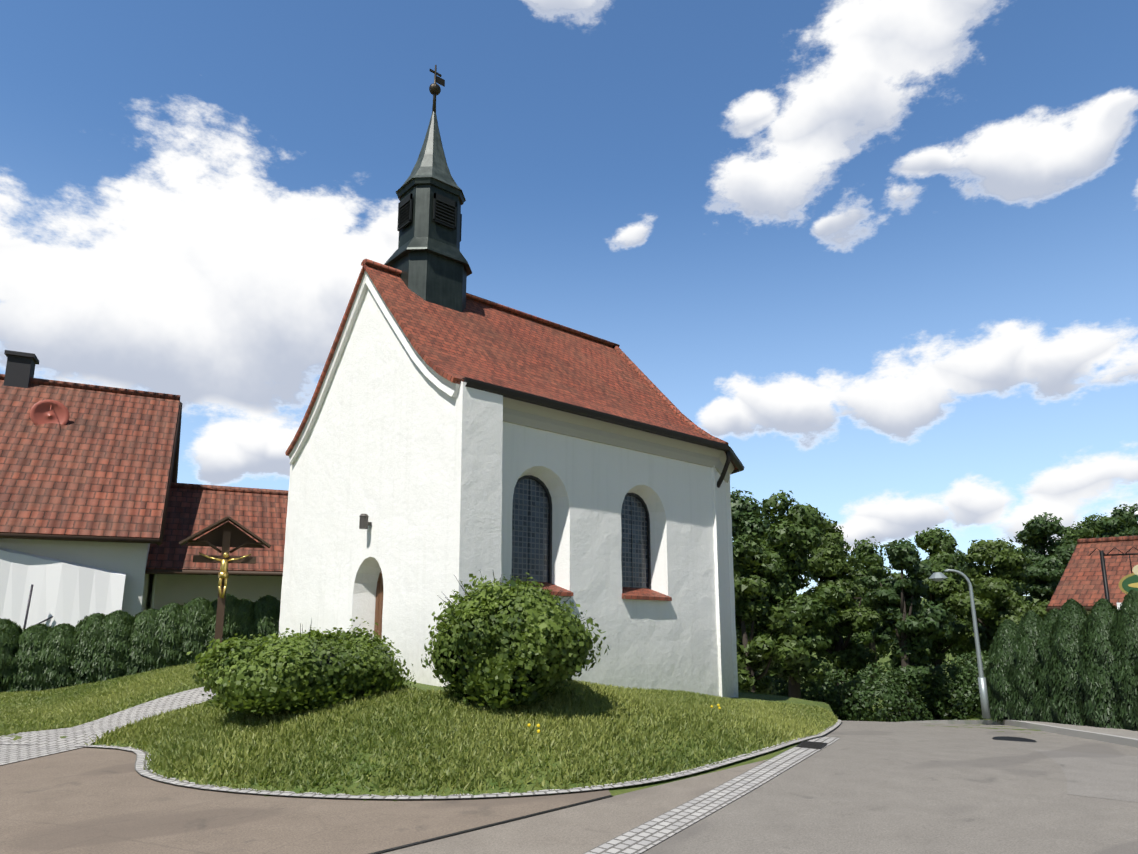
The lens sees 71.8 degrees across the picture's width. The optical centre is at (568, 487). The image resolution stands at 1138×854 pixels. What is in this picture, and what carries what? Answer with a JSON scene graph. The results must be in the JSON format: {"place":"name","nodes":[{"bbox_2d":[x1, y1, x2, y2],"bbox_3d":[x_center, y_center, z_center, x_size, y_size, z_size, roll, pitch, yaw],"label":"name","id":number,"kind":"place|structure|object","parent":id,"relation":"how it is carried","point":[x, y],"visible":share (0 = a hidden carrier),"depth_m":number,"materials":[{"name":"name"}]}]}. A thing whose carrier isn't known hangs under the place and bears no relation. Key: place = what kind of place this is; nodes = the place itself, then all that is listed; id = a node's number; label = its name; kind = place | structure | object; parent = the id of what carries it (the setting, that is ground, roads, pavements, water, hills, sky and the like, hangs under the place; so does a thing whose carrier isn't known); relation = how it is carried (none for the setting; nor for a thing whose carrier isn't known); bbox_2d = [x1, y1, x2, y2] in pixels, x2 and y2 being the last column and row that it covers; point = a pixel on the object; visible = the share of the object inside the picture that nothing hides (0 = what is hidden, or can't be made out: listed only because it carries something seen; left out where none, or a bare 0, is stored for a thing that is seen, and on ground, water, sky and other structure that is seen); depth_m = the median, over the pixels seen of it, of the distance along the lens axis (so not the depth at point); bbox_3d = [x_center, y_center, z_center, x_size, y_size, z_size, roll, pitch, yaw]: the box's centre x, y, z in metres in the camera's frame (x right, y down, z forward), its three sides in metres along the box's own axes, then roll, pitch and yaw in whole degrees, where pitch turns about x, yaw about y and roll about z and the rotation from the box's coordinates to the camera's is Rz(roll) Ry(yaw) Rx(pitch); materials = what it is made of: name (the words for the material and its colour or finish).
{"place":"outdoors","nodes":[
{"label":"outdoors","id":0,"kind":"place"},
{"bbox_2d":[23,584,52,630],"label":"tarp poles","id":1,"kind":"object","parent":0,"point":[28,606],"visible":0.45,"depth_m":22.99,"materials":[{"name":"silver metal"}]},
{"bbox_2d":[0,686,215,764],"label":"cobble path","id":2,"kind":"structure","parent":0,"point":[48,742],"depth_m":11.93,"materials":[{"name":"grey stone"}]},
{"bbox_2d":[146,488,287,571],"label":"annex roof","id":3,"kind":"structure","parent":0,"point":[190,512],"depth_m":29.21,"materials":[{"name":"red tile"}]},
{"bbox_2d":[145,569,282,575],"bbox_3d":[-9.318,2.368,33.555,17.288,3.978,11.516,9,-14,-40],"label":"gutter","id":4,"kind":"object","parent":3,"relation":"attached to","point":[205,572],"visible":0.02,"depth_m":26.53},
{"bbox_2d":[170,482,287,495],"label":"house annex ridge tiles","id":5,"kind":"object","parent":3,"relation":"on","point":[227,488],"depth_m":31.38,"materials":[{"name":"red tile"}]},
{"bbox_2d":[153,574,282,609],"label":"annex walls","id":6,"kind":"structure","parent":0,"point":[179,589],"depth_m":28.56,"materials":[{"name":"white paint"}]},
{"bbox_2d":[0,747,610,853],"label":"road","id":7,"kind":"structure","parent":0,"point":[89,800],"depth_m":7.48,"materials":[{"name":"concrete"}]},
{"bbox_2d":[369,795,611,853],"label":"pavement seam","id":8,"kind":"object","parent":7,"relation":"on","point":[456,833],"depth_m":7.06,"materials":[{"name":"black asphalt"}]},
{"bbox_2d":[278,288,502,686],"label":"chapel front wall","id":9,"kind":"structure","parent":0,"point":[401,450],"depth_m":15.59,"materials":[{"name":"white paint"}]},
{"bbox_2d":[359,514,371,528],"bbox_3d":[-4.102,0.684,15.873,0.281,0.298,0.200,9,-14,-40],"label":"wall lamp","id":10,"kind":"object","parent":9,"relation":"attached to","point":[364,523],"visible":0.96,"depth_m":15.79,"materials":[{"name":"grey metal"}]},
{"bbox_2d":[289,270,459,463],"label":"gable trim","id":11,"kind":"structure","parent":9,"relation":"attached to","point":[450,388],"depth_m":17.59,"materials":[{"name":"white paint"}]},
{"bbox_2d":[374,571,382,639],"bbox_3d":[-3.652,2.648,15.896,0.081,2.338,1.060,9,-14,-40],"label":"door","id":12,"kind":"structure","parent":9,"relation":"in","point":[379,606],"depth_m":16.18,"materials":[{"name":"brown wood"}]},
{"bbox_2d":[285,264,737,469],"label":"chapel roof","id":13,"kind":"structure","parent":9,"relation":"on","point":[482,342],"depth_m":17.79,"materials":[{"name":"red tile"}]},
{"bbox_2d":[384,178,471,311],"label":"bell tower","id":14,"kind":"structure","parent":13,"relation":"on","point":[428,260],"depth_m":18.03,"materials":[{"name":"black metal"}]},
{"bbox_2d":[397,193,461,241],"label":"louvers","id":15,"kind":"object","parent":14,"relation":"attached to","point":[444,210],"visible":0.62,"depth_m":18.29,"materials":[{"name":"black wood"}]},
{"bbox_2d":[396,112,465,201],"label":"spire roof","id":16,"kind":"structure","parent":14,"relation":"on","point":[431,162],"depth_m":18.73,"materials":[{"name":"grey metal"}]},
{"bbox_2d":[429,65,444,112],"bbox_3d":[-3.273,-9.799,19.463,0.436,1.428,0.280,9,-14,-40],"label":"weather vane","id":17,"kind":"object","parent":16,"relation":"on","point":[434,89],"visible":0.98,"depth_m":19.39,"materials":[{"name":"black metal"}]},
{"bbox_2d":[361,259,619,346],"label":"chapel ridge tiles","id":18,"kind":"object","parent":13,"relation":"on","point":[488,302],"visible":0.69,"depth_m":20.01,"materials":[{"name":"red tile"}]},
{"bbox_2d":[462,377,735,467],"bbox_3d":[-0.450,-0.738,20.239,10.448,0.084,7.700,9,-14,-40],"label":"rain gutter","id":19,"kind":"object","parent":13,"relation":"attached to","point":[465,379],"depth_m":15.89,"materials":[{"name":"black metal"}]},
{"bbox_2d":[465,380,743,474],"bbox_3d":[-0.424,-0.649,20.246,10.518,0.110,7.840,9,-14,-40],"label":"roof eave","id":20,"kind":"object","parent":13,"relation":"attached to","point":[577,411],"visible":0.42,"depth_m":16.12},
{"bbox_2d":[717,451,730,487],"bbox_3d":[3.727,-0.456,19.037,0.288,0.850,0.570,9,-14,-40],"label":"downspout","id":21,"kind":"object","parent":20,"relation":"attached to","point":[724,471],"visible":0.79,"depth_m":18.93,"materials":[{"name":"black metal"}]},
{"bbox_2d":[613,346,728,443],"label":"chapel hip tiles","id":22,"kind":"object","parent":13,"relation":"on","point":[663,397],"visible":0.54,"depth_m":20.51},
{"bbox_2d":[3,596,1044,800],"bbox_3d":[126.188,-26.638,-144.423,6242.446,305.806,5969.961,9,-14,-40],"label":"ground","id":23,"kind":"structure","parent":0,"point":[631,788],"depth_m":9.00,"materials":[{"name":"green plant"}]},
{"bbox_2d":[0,547,125,628],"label":"tarp shelter","id":24,"kind":"object","parent":23,"relation":"on","point":[70,593],"visible":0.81,"depth_m":23.73,"materials":[{"name":"white fabric"}]},
{"bbox_2d":[0,538,155,616],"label":"house walls","id":25,"kind":"structure","parent":23,"relation":"on","point":[129,560],"depth_m":25.05,"materials":[{"name":"white paint"}]},
{"bbox_2d":[0,379,179,538],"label":"house roof","id":26,"kind":"structure","parent":25,"relation":"on","point":[98,464],"depth_m":26.92,"materials":[{"name":"red tile"}]},
{"bbox_2d":[3,350,38,387],"bbox_3d":[-20.536,-4.165,29.406,0.915,1.682,1.041,5,-12,-25],"label":"house chimney","id":27,"kind":"object","parent":26,"relation":"on","point":[20,369],"visible":0.79,"depth_m":29.10,"materials":[{"name":"grey metal"}]},
{"bbox_2d":[30,400,69,425],"bbox_3d":[-18.452,-2.586,27.968,0.706,1.149,0.969,-3,-11,15],"label":"satellite dish","id":28,"kind":"object","parent":26,"relation":"on","point":[48,411],"visible":0.92,"depth_m":28.06,"materials":[{"name":"brown metal"}]},
{"bbox_2d":[0,374,179,399],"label":"house ridge tiles","id":29,"kind":"object","parent":26,"relation":"on","point":[100,388],"visible":0.78,"depth_m":30.57,"materials":[{"name":"red tile"}]},
{"bbox_2d":[0,402,181,544],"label":"roof trim","id":30,"kind":"structure","parent":26,"relation":"attached to","point":[173,472],"depth_m":25.11,"materials":[{"name":"brown wood"}]},
{"bbox_2d":[0,662,218,734],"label":"lawn grass blades","id":31,"kind":"object","parent":23,"relation":"on","point":[76,703],"depth_m":15.15,"materials":[{"name":"green plant"}]},
{"bbox_2d":[0,593,280,692],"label":"thuja hedge","id":32,"kind":"object","parent":31,"relation":"on","point":[243,617],"depth_m":18.33,"materials":[{"name":"green plant"}]},
{"bbox_2d":[179,516,270,648],"bbox_3d":[-8.367,2.499,18.987,2.176,3.628,1.083,9,-14,-40],"label":"wooden crucifix","id":33,"kind":"object","parent":23,"relation":"on","point":[226,536],"visible":0.96,"depth_m":19.18,"materials":[{"name":"brown wood"}]},
{"bbox_2d":[199,552,250,597],"bbox_3d":[-8.345,2.114,19.003,1.142,1.104,0.332,9,-14,-40],"label":"crucifix corpus","id":34,"kind":"object","parent":33,"relation":"attached to","point":[223,573],"visible":0.98,"depth_m":18.91,"materials":[{"name":"gold metal"}]},
{"bbox_2d":[185,617,419,715],"bbox_3d":[-3.940,2.668,12.003,3.404,1.378,2.797,9,-14,-40],"label":"potentilla bush","id":35,"kind":"object","parent":23,"relation":"on","point":[260,681],"depth_m":11.06,"materials":[{"name":"green plant"}]},
{"bbox_2d":[0,679,839,796],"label":"grass blades","id":36,"kind":"object","parent":23,"relation":"on","point":[174,739],"depth_m":10.14,"materials":[{"name":"green plant"}]},
{"bbox_2d":[528,704,720,732],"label":"yellow flowers","id":37,"kind":"object","parent":36,"relation":"on","point":[538,725],"depth_m":10.08,"materials":[{"name":"yellow plant"}]},
{"bbox_2d":[0,720,841,798],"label":"kerb setts","id":38,"kind":"structure","parent":23,"relation":"on","point":[140,755],"depth_m":8.69,"materials":[{"name":"grey stone"}]},
{"bbox_2d":[421,571,609,708],"bbox_3d":[-0.858,2.206,11.659,2.606,2.018,2.794,2,-11,-11],"label":"bush","id":39,"kind":"object","parent":23,"relation":"on","point":[553,660],"depth_m":10.86,"materials":[{"name":"green plant"}]},
{"bbox_2d":[711,467,733,697],"bbox_3d":[3.558,3.135,19.567,0.750,7.980,2.514,-4,-11,19],"label":"pilaster","id":40,"kind":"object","parent":23,"relation":"on","point":[723,616],"visible":0.19,"depth_m":19.03,"materials":[{"name":"paint"}]},
{"bbox_2d":[726,473,738,697],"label":"chapel apse","id":41,"kind":"structure","parent":23,"relation":"on","point":[732,599],"depth_m":20.29,"materials":[{"name":"paint"}]},
{"bbox_2d":[730,487,770,637],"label":"tree","id":42,"kind":"object","parent":23,"relation":"on","point":[746,514],"depth_m":49.88,"materials":[{"name":"green plant"}]},
{"bbox_2d":[733,569,809,694],"bbox_3d":[6.849,6.042,28.692,3.897,6.526,4.865,9,-14,-40],"label":"tree","id":43,"kind":"object","parent":23,"relation":"on","point":[751,604],"depth_m":28.59,"materials":[{"name":"green plant"}]},
{"bbox_2d":[732,490,846,698],"bbox_3d":[9.403,5.546,35.132,5.323,11.010,5.955,9,-14,-40],"label":"tree","id":44,"kind":"object","parent":23,"relation":"on","point":[775,560],"depth_m":34.35,"materials":[{"name":"green plant"}]},
{"bbox_2d":[796,515,879,720],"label":"tree","id":45,"kind":"object","parent":23,"relation":"on","point":[832,565],"depth_m":40.72,"materials":[{"name":"green plant"}]},
{"bbox_2d":[755,649,992,721],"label":"bushes","id":46,"kind":"object","parent":23,"relation":"on","point":[940,698],"visible":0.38,"depth_m":35.58,"materials":[{"name":"green plant"}]},
{"bbox_2d":[844,536,904,690],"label":"tree","id":47,"kind":"object","parent":23,"relation":"on","point":[873,564],"depth_m":65.05,"materials":[{"name":"green plant"}]},
{"bbox_2d":[855,538,956,721],"bbox_3d":[15.700,6.684,36.263,3.332,8.642,4.323,9,-14,-40],"label":"tree","id":48,"kind":"object","parent":23,"relation":"on","point":[884,600],"depth_m":35.82,"materials":[{"name":"green plant"}]},
{"bbox_2d":[880,525,979,671],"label":"tree","id":49,"kind":"object","parent":23,"relation":"on","point":[939,544],"depth_m":45.89,"materials":[{"name":"green plant"}]},
{"bbox_2d":[922,549,987,672],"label":"tree","id":50,"kind":"object","parent":23,"relation":"on","point":[959,650],"depth_m":69.62,"materials":[{"name":"green plant"}]},
{"bbox_2d":[927,538,1049,660],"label":"tree","id":51,"kind":"object","parent":23,"relation":"on","point":[996,593],"depth_m":40.27,"materials":[{"name":"green plant"}]},
{"bbox_2d":[986,546,1027,619],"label":"tree","id":52,"kind":"object","parent":23,"relation":"on","point":[1020,581],"depth_m":67.91,"materials":[{"name":"green plant"}]},
{"bbox_2d":[905,720,1137,747],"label":"sidewalk","id":53,"kind":"structure","parent":23,"relation":"on","point":[1102,738],"depth_m":16.87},
{"bbox_2d":[1014,512,1076,603],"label":"tree","id":54,"kind":"object","parent":23,"relation":"on","point":[1044,573],"depth_m":46.30,"materials":[{"name":"green plant"}]},
{"bbox_2d":[1022,526,1075,602],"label":"slim tree","id":55,"kind":"object","parent":23,"relation":"on","point":[1062,531],"depth_m":59.26,"materials":[{"name":"green plant"}]},
{"bbox_2d":[984,589,1137,730],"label":"thuja hedge","id":56,"kind":"object","parent":23,"relation":"on","point":[1073,629],"depth_m":18.14,"materials":[{"name":"green plant"}]},
{"bbox_2d":[1013,720,1137,739],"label":"kerb","id":57,"kind":"structure","parent":23,"relation":"on","point":[1078,730],"depth_m":15.80,"materials":[{"name":"grey concrete"}]},
{"bbox_2d":[1058,513,1133,568],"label":"tree","id":58,"kind":"object","parent":23,"relation":"on","point":[1089,528],"visible":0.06,"depth_m":54.78,"materials":[{"name":"green plant"}]},
{"bbox_2d":[1091,516,1134,537],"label":"slim tree","id":59,"kind":"object","parent":23,"relation":"on","point":[1106,524],"depth_m":51.87,"materials":[{"name":"green plant"}]},
{"bbox_2d":[1088,547,1137,601],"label":"inn sign bracket","id":60,"kind":"object","parent":23,"relation":"on","point":[1104,573],"visible":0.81,"depth_m":23.88,"materials":[{"name":"black metal"}]},
{"bbox_2d":[1122,574,1137,592],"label":"sign","id":61,"kind":"object","parent":60,"relation":"hanging from","point":[1126,582],"visible":0.76,"depth_m":23.47,"materials":[{"name":"green metal"}]},
{"bbox_2d":[1119,573,1135,593],"bbox_3d":[17.070,2.875,23.206,0.230,0.820,1.425,9,-14,-40],"label":"sign","id":62,"kind":"object","parent":61,"relation":"attached to","point":[1122,580],"visible":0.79,"depth_m":23.57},
{"bbox_2d":[1128,583,1137,587],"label":"sign","id":63,"kind":"object","parent":61,"relation":"attached to","point":[1134,585],"visible":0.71,"depth_m":23.39,"materials":[{"name":"yellow metal"}]},
{"bbox_2d":[1111,503,1137,532],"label":"tree","id":64,"kind":"object","parent":23,"relation":"on","point":[1128,517],"visible":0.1,"depth_m":68.45,"materials":[{"name":"green plant"}]},
{"bbox_2d":[1125,526,1137,534],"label":"tree","id":65,"kind":"object","parent":23,"relation":"on","point":[1134,531],"depth_m":62.01,"materials":[{"name":"green plant"}]},
{"bbox_2d":[0,0,1137,597],"label":"sky","id":66,"kind":"structure","parent":0,"point":[883,254],"materials":[{"name":"blue"}]},
{"bbox_2d":[380,759,767,853],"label":"pavement","id":67,"kind":"structure","parent":0,"point":[581,828],"depth_m":7.13,"materials":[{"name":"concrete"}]},
{"bbox_2d":[501,421,723,696],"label":"chapel wall","id":68,"kind":"structure","parent":0,"point":[658,644],"depth_m":16.56,"materials":[{"name":"white paint"}]},
{"bbox_2d":[515,475,551,583],"bbox_3d":[-0.764,0.839,15.480,1.099,2.205,0.057,9,-14,-40],"label":"window frame","id":69,"kind":"object","parent":68,"relation":"in","point":[541,483],"visible":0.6,"depth_m":15.76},
{"bbox_2d":[511,478,548,581],"bbox_3d":[-0.777,0.842,15.494,1.099,2.205,0.015,9,-14,-40],"label":"arched window","id":70,"kind":"structure","parent":69,"relation":"in","point":[530,524],"depth_m":15.51,"materials":[{"name":"blue glass"}]},
{"bbox_2d":[514,580,572,595],"bbox_3d":[-0.624,1.924,15.108,1.452,0.287,0.500,9,-14,-40],"label":"window sill","id":71,"kind":"structure","parent":68,"relation":"attached to","point":[556,589],"depth_m":15.28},
{"bbox_2d":[503,397,733,482],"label":"cornice","id":72,"kind":"structure","parent":68,"relation":"attached to","point":[522,413],"depth_m":16.65,"materials":[{"name":"white paint"}]},
{"bbox_2d":[621,495,647,587],"bbox_3d":[1.392,1.200,17.358,1.099,2.205,0.015,9,-14,-40],"label":"window","id":73,"kind":"structure","parent":68,"relation":"in","point":[634,560],"depth_m":17.41,"materials":[{"name":"blue glass"}]},
{"bbox_2d":[625,493,650,588],"bbox_3d":[1.405,1.197,17.344,1.099,2.205,0.057,9,-14,-40],"label":"window frame","id":74,"kind":"object","parent":68,"relation":"in","point":[639,498],"visible":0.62,"depth_m":17.64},
{"bbox_2d":[622,587,671,600],"bbox_3d":[1.545,2.282,16.972,1.452,0.287,0.500,9,-14,-40],"label":"window sill","id":75,"kind":"structure","parent":68,"relation":"attached to","point":[638,593],"depth_m":16.90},
{"bbox_2d":[583,736,838,853],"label":"gutter setts","id":76,"kind":"object","parent":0,"point":[641,838],"depth_m":7.79,"materials":[{"name":"grey stone"}]},
{"bbox_2d":[796,741,826,748],"bbox_3d":[3.570,3.789,11.577,0.361,0.047,0.627,-5,-12,26],"label":"storm drain grate","id":77,"kind":"object","parent":76,"relation":"on","point":[811,745],"depth_m":11.53,"materials":[{"name":"grey metal"}]},
{"bbox_2d":[640,721,1137,853],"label":"road","id":78,"kind":"structure","parent":0,"point":[865,787],"depth_m":7.90,"materials":[{"name":"grey asphalt"}]},
{"bbox_2d":[929,569,990,718],"bbox_3d":[9.991,3.962,20.165,1.164,3.748,0.499,-3,-11,16],"label":"street lamp","id":79,"kind":"object","parent":78,"relation":"on","point":[941,576],"visible":1,"depth_m":20.02,"materials":[{"name":"grey metal"}]},
{"bbox_2d":[992,736,1035,741],"bbox_3d":[8.055,4.568,14.236,0.719,0.043,0.723,9,-14,-40],"label":"manhole cover","id":80,"kind":"object","parent":78,"relation":"on","point":[1008,738],"visible":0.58,"depth_m":14.26,"materials":[{"name":"grey metal"}]},
{"bbox_2d":[1033,749,1137,801],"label":"road repair patch","id":81,"kind":"object","parent":78,"relation":"on","point":[1106,776],"depth_m":9.71,"materials":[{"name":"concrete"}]},
{"bbox_2d":[1022,720,1137,738],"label":"pavement","id":82,"kind":"structure","parent":0,"point":[1124,732],"depth_m":16.34,"materials":[{"name":"grey concrete"}]},
{"bbox_2d":[1045,552,1116,611],"bbox_3d":[25.857,2.769,25.478,11.217,3.338,17.104,9,-14,-40],"label":"inn barge","id":83,"kind":"object","parent":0,"point":[1058,608],"visible":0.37,"depth_m":27.73},
{"bbox_2d":[1048,541,1137,606],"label":"roof","id":84,"kind":"structure","parent":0,"point":[1081,581],"depth_m":28.98,"materials":[{"name":"red tile"}]},
{"bbox_2d":[1077,535,1137,543],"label":"inn ridge tiles","id":85,"kind":"object","parent":84,"relation":"on","point":[1108,539],"visible":0.67,"depth_m":31.16,"materials":[{"name":"red tile"}]},
{"bbox_2d":[1132,565,1137,574],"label":"sign","id":86,"kind":"object","parent":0,"point":[1135,569],"visible":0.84,"depth_m":23.42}
]}

